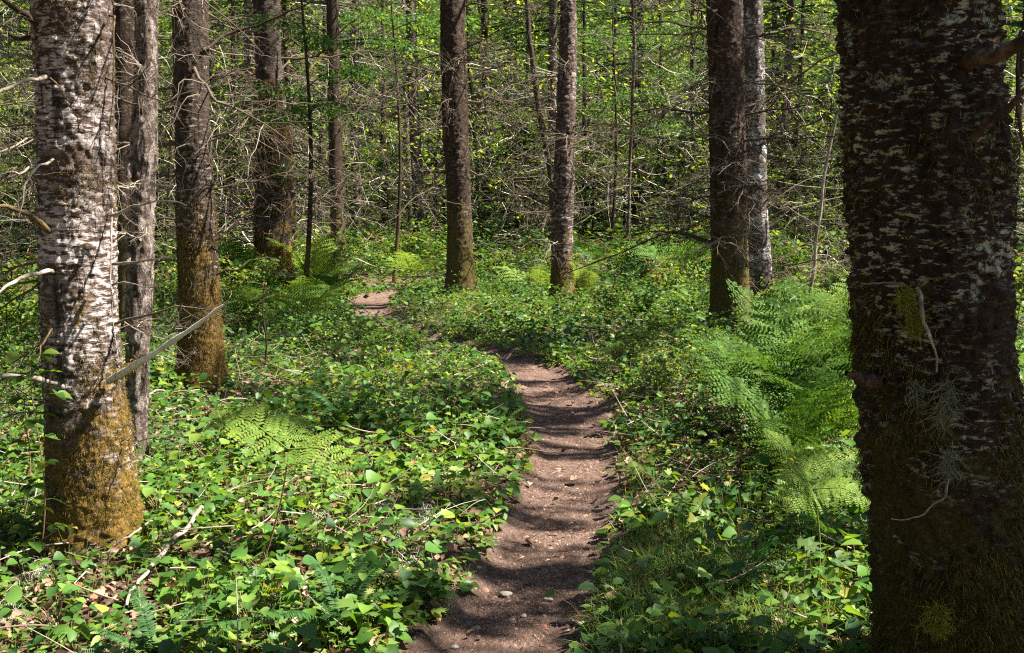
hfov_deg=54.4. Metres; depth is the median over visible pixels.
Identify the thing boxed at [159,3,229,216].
conifer tree
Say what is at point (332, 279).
bracken fern
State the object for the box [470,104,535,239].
leafy shrub
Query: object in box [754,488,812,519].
broadleaf plant
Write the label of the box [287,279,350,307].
bracken fern
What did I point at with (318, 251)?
forest fern
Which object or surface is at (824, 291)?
bracken fern
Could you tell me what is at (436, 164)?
slim tree
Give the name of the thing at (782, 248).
forest fern
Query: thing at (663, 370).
bush
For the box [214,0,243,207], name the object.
conifer tree
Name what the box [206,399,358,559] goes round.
bracken fern
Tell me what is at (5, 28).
conifer tree
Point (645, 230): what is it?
bush
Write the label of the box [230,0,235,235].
slim tree
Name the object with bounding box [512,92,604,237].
young conifer
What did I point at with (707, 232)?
leafy shrub
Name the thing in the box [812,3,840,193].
conifer tree
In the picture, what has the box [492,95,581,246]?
young conifer
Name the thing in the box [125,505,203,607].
fallen branch
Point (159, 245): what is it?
leafy shrub
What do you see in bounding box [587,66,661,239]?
young conifer
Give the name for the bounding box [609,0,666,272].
young tree
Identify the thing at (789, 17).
conifer tree
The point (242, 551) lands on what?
broadleaf plant
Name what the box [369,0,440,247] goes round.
conifer tree
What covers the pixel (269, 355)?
fallen branch
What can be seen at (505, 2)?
conifer tree
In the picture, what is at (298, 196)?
young conifer
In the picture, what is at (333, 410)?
sword fern
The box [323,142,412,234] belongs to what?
leafy shrub
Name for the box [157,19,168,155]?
conifer tree
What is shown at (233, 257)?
forest fern
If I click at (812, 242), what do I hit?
leafy shrub
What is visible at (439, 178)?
leafy shrub
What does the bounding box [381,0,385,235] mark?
slim tree
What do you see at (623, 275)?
forest fern
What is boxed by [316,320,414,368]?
bush
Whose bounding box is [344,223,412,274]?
bush
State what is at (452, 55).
conifer tree
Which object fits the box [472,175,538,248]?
leafy shrub
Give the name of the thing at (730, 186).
conifer tree
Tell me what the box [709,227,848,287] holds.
bush
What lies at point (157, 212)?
leafy shrub
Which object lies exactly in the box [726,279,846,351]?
bracken fern
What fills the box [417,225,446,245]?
forest fern
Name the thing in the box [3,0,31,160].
conifer tree
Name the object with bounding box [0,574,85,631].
broadleaf plant
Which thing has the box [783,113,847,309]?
young tree
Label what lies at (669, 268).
fern
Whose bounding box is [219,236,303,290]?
forest fern
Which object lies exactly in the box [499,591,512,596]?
stone
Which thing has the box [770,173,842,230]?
leafy shrub
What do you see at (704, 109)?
young conifer
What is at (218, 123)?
young conifer
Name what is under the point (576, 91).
conifer tree
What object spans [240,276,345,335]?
bracken fern
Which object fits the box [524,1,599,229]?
conifer tree
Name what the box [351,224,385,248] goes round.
forest fern
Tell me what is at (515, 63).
conifer tree
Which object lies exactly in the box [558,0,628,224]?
conifer tree
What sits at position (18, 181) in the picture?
leafy shrub
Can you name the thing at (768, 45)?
conifer tree
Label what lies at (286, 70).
conifer tree
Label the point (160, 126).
leafy shrub
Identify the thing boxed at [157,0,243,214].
conifer tree
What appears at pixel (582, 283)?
forest fern
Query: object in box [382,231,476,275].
bush
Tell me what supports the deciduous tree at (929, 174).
on the ground at (118, 586)
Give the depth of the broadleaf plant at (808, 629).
3.63 m
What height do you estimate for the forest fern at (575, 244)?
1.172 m
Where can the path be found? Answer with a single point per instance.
(376, 303)
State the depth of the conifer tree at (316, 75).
52.95 m
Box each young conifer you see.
[0,102,37,279]
[4,111,37,270]
[154,107,176,278]
[156,98,223,255]
[175,76,240,216]
[212,114,254,256]
[229,77,329,233]
[291,125,348,257]
[317,78,411,236]
[356,137,422,259]
[366,83,445,240]
[401,86,480,246]
[445,71,533,247]
[470,155,511,277]
[474,118,546,262]
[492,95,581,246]
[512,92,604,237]
[573,121,632,259]
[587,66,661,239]
[614,102,699,240]
[637,133,709,269]
[671,70,709,228]
[765,113,792,232]
[766,82,815,230]
[767,105,840,273]
[784,72,848,245]
[796,128,847,281]
[1012,131,1023,291]
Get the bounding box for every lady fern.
[681,275,851,416]
[683,312,781,419]
[700,352,854,469]
[755,290,851,380]
[756,319,859,444]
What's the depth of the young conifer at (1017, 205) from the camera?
17.81 m
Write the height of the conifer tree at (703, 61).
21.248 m
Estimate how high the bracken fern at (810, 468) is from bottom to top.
0.667 m
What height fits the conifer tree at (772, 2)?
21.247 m
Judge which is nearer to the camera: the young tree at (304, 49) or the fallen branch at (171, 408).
the fallen branch at (171, 408)
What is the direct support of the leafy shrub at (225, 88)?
on the ground at (118, 586)
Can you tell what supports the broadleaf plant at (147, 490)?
on the ground at (118, 586)
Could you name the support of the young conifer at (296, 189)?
on the ground at (118, 586)
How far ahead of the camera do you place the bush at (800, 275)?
13.76 m
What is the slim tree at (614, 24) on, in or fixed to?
on the ground at (118, 586)
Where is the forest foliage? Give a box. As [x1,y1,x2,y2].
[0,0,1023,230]
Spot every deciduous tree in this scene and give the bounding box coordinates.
[0,0,261,559]
[633,0,850,312]
[829,0,1023,652]
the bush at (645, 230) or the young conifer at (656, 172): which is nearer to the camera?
the bush at (645, 230)
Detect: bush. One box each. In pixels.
[0,238,37,325]
[0,276,39,358]
[152,269,223,328]
[159,254,287,306]
[221,282,288,338]
[222,244,261,284]
[245,234,370,285]
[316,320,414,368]
[322,234,382,277]
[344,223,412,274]
[368,227,441,277]
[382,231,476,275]
[474,247,527,280]
[502,236,550,279]
[538,250,627,284]
[583,230,682,274]
[583,279,639,317]
[591,329,674,377]
[616,314,740,376]
[616,341,711,398]
[617,222,710,285]
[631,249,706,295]
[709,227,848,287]
[750,271,826,310]
[790,249,851,307]
[1013,247,1023,327]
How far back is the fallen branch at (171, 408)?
7.57 m
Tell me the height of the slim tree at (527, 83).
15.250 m
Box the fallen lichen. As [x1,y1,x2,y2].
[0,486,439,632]
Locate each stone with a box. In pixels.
[450,644,458,648]
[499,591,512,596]
[543,597,552,601]
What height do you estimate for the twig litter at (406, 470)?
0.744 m
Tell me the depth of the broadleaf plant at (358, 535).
4.45 m
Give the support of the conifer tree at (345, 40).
on the ground at (118, 586)
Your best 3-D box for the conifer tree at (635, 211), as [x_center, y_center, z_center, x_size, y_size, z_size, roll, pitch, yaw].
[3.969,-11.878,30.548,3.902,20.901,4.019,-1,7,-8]
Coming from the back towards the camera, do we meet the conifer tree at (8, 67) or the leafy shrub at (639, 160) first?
the conifer tree at (8, 67)
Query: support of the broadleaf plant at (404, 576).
on the ground at (118, 586)
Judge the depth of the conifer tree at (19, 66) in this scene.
40.26 m
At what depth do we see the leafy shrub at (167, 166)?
30.58 m
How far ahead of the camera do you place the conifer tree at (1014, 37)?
58.22 m
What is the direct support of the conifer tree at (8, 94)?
on the ground at (118, 586)
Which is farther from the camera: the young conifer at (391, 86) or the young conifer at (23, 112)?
the young conifer at (391, 86)
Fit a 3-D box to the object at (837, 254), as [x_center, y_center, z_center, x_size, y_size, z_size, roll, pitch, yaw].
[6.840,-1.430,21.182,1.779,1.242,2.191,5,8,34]
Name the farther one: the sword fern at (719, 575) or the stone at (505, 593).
the stone at (505, 593)
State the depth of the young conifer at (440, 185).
37.46 m
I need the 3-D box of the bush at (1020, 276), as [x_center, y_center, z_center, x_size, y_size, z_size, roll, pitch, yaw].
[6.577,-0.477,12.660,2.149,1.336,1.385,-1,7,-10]
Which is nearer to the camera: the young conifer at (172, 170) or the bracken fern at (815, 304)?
the bracken fern at (815, 304)
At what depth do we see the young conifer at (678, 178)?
23.68 m
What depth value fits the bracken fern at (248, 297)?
12.32 m
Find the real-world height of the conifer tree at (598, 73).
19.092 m
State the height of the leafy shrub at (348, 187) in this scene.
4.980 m
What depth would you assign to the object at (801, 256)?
19.21 m
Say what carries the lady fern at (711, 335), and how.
on the ground at (118, 586)
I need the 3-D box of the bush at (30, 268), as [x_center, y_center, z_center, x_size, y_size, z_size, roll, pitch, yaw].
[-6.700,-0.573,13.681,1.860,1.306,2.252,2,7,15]
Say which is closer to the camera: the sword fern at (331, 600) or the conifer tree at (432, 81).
the sword fern at (331, 600)
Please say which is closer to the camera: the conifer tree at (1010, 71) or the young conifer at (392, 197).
the young conifer at (392, 197)
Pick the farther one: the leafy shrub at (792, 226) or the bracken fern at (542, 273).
the leafy shrub at (792, 226)
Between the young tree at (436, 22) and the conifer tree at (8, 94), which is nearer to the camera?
the young tree at (436, 22)
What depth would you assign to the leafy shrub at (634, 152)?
28.65 m
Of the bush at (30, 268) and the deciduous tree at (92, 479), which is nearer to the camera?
the deciduous tree at (92, 479)
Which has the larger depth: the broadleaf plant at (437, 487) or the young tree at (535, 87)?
the young tree at (535, 87)
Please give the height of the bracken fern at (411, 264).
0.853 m
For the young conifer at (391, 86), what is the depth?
44.32 m
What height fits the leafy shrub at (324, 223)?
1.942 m
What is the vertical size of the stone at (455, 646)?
0.018 m
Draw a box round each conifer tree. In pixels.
[0,0,34,116]
[0,0,34,271]
[0,0,234,346]
[0,0,363,392]
[0,1,28,219]
[0,5,35,209]
[0,18,17,139]
[1,0,33,228]
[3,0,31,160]
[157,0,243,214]
[157,0,415,297]
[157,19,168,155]
[158,0,172,120]
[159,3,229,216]
[163,0,243,222]
[209,0,318,239]
[213,1,313,210]
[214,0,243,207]
[216,0,390,265]
[221,0,413,275]
[241,4,249,235]
[245,0,418,250]
[286,0,322,216]
[286,1,327,204]
[289,4,347,205]
[310,0,396,215]
[313,0,423,244]
[331,0,565,302]
[344,0,420,230]
[355,0,445,253]
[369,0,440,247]
[376,0,439,215]
[386,0,446,222]
[423,2,494,228]
[438,0,521,225]
[440,0,542,239]
[465,0,548,241]
[466,0,701,304]
[476,0,547,229]
[484,0,632,251]
[492,0,540,190]
[494,0,617,213]
[500,0,547,234]
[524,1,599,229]
[535,0,608,225]
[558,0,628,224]
[558,0,842,338]
[576,0,629,225]
[576,0,699,242]
[587,0,706,231]
[669,1,708,202]
[674,13,766,199]
[763,0,839,232]
[763,0,840,227]
[763,5,794,157]
[764,0,829,214]
[765,2,813,223]
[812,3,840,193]
[1002,0,1023,243]
[1003,12,1016,142]
[1004,11,1019,94]
[1005,16,1023,227]
[1006,0,1023,202]
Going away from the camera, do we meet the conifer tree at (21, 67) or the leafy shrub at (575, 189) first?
the leafy shrub at (575, 189)
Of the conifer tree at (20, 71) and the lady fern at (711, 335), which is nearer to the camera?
the lady fern at (711, 335)
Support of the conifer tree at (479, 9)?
on the ground at (118, 586)
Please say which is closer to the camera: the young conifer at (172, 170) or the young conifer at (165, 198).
the young conifer at (165, 198)
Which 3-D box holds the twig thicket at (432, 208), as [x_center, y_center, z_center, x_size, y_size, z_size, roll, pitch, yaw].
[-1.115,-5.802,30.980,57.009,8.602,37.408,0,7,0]
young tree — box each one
[222,0,376,293]
[324,0,480,282]
[524,0,552,246]
[554,0,706,246]
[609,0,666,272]
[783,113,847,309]
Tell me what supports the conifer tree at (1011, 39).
on the ground at (118, 586)
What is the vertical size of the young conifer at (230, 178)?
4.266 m
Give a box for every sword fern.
[88,583,226,652]
[266,551,408,630]
[301,386,385,427]
[468,407,522,438]
[473,241,517,274]
[619,281,665,318]
[668,289,709,310]
[675,549,780,602]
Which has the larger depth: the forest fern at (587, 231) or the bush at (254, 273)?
the forest fern at (587, 231)
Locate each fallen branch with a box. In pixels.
[86,517,155,556]
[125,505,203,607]
[149,389,225,402]
[150,403,182,413]
[224,355,317,361]
[351,503,372,526]
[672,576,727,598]
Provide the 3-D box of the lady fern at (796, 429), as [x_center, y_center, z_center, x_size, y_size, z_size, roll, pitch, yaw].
[1.606,0.579,5.678,0.924,0.749,1.235,0,7,0]
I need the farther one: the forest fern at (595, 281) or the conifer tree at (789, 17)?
the conifer tree at (789, 17)
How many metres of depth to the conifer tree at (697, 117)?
55.87 m
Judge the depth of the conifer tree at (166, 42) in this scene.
47.26 m
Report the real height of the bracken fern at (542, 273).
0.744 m
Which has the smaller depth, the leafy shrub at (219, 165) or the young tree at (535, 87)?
the young tree at (535, 87)
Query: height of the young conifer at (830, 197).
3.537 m
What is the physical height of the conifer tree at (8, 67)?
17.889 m
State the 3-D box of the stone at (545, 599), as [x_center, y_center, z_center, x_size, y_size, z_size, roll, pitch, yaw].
[0.154,1.163,4.240,0.043,0.019,0.033,0,7,0]
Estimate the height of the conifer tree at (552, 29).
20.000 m
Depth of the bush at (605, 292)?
14.25 m
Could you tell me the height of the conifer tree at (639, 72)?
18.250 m
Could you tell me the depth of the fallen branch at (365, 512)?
5.08 m
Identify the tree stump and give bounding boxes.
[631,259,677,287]
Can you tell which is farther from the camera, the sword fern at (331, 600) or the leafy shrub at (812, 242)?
the leafy shrub at (812, 242)
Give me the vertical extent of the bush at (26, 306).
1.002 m
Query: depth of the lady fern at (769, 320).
7.05 m
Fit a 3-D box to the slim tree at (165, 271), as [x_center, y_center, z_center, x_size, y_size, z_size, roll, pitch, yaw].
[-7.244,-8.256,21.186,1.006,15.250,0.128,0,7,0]
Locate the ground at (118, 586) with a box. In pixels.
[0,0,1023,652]
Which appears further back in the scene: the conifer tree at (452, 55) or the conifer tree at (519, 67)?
the conifer tree at (519, 67)
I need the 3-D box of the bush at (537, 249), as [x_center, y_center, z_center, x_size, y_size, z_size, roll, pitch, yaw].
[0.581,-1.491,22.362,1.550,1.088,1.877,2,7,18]
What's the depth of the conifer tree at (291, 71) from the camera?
43.39 m
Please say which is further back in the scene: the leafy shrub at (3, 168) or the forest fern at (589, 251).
the leafy shrub at (3, 168)
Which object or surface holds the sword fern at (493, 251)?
on the ground at (118, 586)
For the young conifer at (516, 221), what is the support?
on the ground at (118, 586)
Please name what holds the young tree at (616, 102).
on the ground at (118, 586)
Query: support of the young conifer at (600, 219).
on the ground at (118, 586)
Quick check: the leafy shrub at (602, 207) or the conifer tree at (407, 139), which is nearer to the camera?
the leafy shrub at (602, 207)
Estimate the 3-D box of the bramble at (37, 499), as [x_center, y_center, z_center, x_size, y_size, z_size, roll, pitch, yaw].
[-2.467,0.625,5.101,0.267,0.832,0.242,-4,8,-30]
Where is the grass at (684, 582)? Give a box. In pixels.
[46,284,872,652]
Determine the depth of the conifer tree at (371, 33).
49.97 m
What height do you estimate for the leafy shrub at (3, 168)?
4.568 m
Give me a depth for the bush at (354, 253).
22.45 m
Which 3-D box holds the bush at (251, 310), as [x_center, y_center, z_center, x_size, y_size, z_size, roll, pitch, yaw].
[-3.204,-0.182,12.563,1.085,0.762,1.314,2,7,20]
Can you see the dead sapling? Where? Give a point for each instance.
(266, 334)
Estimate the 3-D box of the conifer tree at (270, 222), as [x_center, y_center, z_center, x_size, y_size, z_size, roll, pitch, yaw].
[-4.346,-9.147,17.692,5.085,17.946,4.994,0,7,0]
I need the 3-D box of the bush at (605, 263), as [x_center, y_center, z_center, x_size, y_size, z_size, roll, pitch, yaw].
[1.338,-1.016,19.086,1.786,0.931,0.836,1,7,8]
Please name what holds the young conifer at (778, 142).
on the ground at (118, 586)
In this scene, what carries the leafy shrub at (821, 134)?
on the ground at (118, 586)
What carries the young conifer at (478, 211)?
on the ground at (118, 586)
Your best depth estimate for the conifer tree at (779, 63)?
48.70 m
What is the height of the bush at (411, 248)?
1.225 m
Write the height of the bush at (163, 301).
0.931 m
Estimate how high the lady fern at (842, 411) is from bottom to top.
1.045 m
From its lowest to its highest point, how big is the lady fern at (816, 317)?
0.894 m
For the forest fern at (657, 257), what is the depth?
18.78 m
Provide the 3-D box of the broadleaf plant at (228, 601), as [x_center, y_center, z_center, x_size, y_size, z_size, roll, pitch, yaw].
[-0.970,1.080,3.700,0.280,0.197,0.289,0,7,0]
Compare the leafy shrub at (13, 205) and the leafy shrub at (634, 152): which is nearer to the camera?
the leafy shrub at (634, 152)
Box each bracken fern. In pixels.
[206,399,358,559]
[221,285,319,339]
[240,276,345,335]
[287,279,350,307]
[304,261,366,296]
[378,249,444,285]
[490,263,550,290]
[710,327,845,417]
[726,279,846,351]
[764,428,870,580]
[774,485,869,558]
[788,282,848,319]
[809,278,849,310]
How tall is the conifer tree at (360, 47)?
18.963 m
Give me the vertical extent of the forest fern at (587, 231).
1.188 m
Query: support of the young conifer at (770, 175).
on the ground at (118, 586)
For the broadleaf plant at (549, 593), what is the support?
on the path
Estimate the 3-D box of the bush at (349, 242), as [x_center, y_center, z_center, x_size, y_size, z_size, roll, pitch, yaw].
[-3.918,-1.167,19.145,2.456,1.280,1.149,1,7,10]
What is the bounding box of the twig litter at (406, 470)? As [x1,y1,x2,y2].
[0,286,1023,652]
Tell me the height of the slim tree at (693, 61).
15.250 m
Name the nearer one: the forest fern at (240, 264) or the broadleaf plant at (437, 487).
the broadleaf plant at (437, 487)
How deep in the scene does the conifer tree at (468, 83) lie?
51.35 m
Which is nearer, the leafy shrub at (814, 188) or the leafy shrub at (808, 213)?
the leafy shrub at (808, 213)
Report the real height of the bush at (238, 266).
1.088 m
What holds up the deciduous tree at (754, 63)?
on the ground at (118, 586)
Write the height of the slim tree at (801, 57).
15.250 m
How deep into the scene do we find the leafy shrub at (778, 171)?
25.03 m
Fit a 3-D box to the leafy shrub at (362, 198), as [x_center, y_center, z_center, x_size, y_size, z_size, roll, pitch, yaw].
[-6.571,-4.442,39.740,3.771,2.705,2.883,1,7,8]
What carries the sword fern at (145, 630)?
on the ground at (118, 586)
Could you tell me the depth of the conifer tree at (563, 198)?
17.04 m
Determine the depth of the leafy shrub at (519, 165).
38.44 m
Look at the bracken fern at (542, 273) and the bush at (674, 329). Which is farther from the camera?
the bracken fern at (542, 273)
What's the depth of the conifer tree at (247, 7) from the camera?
27.68 m
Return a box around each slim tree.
[163,78,174,282]
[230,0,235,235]
[317,4,326,237]
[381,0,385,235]
[431,90,441,236]
[466,0,481,252]
[520,3,529,246]
[582,0,586,258]
[607,0,617,244]
[658,0,667,217]
[690,0,695,210]
[788,1,804,235]
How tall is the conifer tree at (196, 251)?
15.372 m
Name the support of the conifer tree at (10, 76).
on the ground at (118, 586)
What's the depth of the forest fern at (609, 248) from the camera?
21.48 m
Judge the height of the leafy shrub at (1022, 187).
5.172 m
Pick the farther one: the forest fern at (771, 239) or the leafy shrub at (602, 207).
the leafy shrub at (602, 207)
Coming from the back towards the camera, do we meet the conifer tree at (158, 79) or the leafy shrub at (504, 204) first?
the conifer tree at (158, 79)
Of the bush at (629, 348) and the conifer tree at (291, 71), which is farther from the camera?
the conifer tree at (291, 71)
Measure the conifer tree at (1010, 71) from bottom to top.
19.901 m
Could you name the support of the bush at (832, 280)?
on the ground at (118, 586)
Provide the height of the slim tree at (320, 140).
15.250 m
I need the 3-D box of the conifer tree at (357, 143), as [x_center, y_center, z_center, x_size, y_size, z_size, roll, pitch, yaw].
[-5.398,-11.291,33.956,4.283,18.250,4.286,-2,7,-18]
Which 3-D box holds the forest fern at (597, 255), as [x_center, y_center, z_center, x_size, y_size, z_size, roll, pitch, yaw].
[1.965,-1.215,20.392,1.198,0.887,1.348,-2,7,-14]
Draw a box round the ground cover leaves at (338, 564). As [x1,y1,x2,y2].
[0,206,1023,652]
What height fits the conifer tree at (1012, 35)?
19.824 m
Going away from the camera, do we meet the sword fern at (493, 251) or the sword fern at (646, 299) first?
the sword fern at (646, 299)
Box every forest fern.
[174,238,274,301]
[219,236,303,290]
[224,247,259,287]
[265,232,373,284]
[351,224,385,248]
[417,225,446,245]
[422,235,446,261]
[521,229,588,266]
[545,256,603,295]
[572,234,648,277]
[574,224,600,253]
[574,246,639,280]
[575,239,604,265]
[576,270,613,299]
[578,255,661,290]
[623,229,710,288]
[701,235,796,275]
[704,228,786,264]
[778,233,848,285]
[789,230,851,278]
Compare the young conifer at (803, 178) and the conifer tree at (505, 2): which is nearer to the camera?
the young conifer at (803, 178)
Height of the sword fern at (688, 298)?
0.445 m
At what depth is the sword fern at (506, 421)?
6.95 m
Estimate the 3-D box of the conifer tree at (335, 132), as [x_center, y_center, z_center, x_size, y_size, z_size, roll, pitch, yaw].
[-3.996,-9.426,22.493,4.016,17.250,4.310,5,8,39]
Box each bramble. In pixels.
[4,348,71,558]
[5,369,44,518]
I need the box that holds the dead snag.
[112,0,219,459]
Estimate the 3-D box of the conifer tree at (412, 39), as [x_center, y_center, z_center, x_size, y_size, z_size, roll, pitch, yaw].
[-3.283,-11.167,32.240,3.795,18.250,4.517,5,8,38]
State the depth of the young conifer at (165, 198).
23.80 m
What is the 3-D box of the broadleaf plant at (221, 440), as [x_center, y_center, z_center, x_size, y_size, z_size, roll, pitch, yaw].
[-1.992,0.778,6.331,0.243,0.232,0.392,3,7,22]
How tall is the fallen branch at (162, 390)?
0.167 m
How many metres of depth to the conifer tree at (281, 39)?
35.28 m
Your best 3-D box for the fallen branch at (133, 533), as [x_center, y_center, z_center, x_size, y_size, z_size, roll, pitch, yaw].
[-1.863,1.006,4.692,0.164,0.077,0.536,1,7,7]
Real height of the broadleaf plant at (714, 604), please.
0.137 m
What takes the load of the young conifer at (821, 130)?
on the ground at (118, 586)
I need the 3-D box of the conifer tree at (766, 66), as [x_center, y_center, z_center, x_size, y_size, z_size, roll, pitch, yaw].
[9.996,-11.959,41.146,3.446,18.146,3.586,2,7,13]
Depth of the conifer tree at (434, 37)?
57.31 m
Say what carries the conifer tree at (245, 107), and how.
on the ground at (118, 586)
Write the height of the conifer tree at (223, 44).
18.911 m
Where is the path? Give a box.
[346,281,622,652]
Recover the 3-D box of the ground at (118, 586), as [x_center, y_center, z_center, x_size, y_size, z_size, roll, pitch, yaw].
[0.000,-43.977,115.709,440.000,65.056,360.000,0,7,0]
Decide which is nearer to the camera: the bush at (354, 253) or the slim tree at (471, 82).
the bush at (354, 253)
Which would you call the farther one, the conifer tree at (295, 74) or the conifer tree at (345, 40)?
the conifer tree at (295, 74)
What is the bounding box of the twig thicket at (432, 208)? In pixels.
[0,8,1023,324]
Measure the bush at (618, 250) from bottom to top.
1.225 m
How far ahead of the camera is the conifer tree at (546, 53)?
39.42 m
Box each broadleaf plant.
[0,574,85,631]
[140,479,188,512]
[178,431,229,457]
[208,589,285,638]
[231,544,318,593]
[286,517,337,555]
[336,525,405,557]
[368,558,437,589]
[422,471,471,502]
[545,589,610,614]
[627,460,681,496]
[692,599,781,648]
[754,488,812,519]
[779,592,872,645]
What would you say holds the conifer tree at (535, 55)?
on the ground at (118, 586)
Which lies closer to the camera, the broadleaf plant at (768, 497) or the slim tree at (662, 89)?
the broadleaf plant at (768, 497)
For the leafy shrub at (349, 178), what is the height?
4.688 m
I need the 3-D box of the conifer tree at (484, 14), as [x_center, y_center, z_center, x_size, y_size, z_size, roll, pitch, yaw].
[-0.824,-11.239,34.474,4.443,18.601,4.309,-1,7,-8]
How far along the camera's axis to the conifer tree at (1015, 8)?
21.92 m
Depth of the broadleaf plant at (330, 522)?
4.60 m
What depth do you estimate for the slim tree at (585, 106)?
29.44 m
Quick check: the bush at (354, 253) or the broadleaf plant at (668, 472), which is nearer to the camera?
the broadleaf plant at (668, 472)
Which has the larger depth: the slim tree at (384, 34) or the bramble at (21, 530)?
the slim tree at (384, 34)
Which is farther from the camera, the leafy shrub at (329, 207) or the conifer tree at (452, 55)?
the leafy shrub at (329, 207)
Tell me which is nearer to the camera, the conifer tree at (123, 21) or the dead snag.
the dead snag
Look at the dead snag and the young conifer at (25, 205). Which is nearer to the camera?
the dead snag
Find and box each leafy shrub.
[0,141,33,219]
[0,148,35,222]
[0,185,36,231]
[23,185,175,266]
[154,213,175,266]
[156,138,227,238]
[157,81,216,233]
[212,86,307,193]
[212,140,241,233]
[296,193,372,229]
[297,205,350,233]
[314,145,393,237]
[314,189,394,218]
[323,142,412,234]
[324,120,409,238]
[395,177,446,234]
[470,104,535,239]
[471,175,549,238]
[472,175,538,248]
[489,107,611,237]
[490,115,547,237]
[574,142,631,246]
[591,89,708,249]
[634,121,709,240]
[638,182,781,276]
[675,159,804,259]
[768,198,841,278]
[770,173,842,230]
[776,222,848,276]
[776,226,848,259]
[788,112,846,213]
[1017,147,1023,216]
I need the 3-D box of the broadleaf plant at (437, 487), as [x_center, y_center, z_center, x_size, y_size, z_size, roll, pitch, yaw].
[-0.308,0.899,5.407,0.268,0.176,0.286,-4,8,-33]
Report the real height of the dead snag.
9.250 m
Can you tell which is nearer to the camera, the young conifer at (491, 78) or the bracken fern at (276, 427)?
the bracken fern at (276, 427)
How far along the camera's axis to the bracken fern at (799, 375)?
6.70 m
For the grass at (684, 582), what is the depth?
4.19 m
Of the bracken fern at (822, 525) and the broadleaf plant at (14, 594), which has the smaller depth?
the broadleaf plant at (14, 594)
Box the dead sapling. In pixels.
[232,253,300,364]

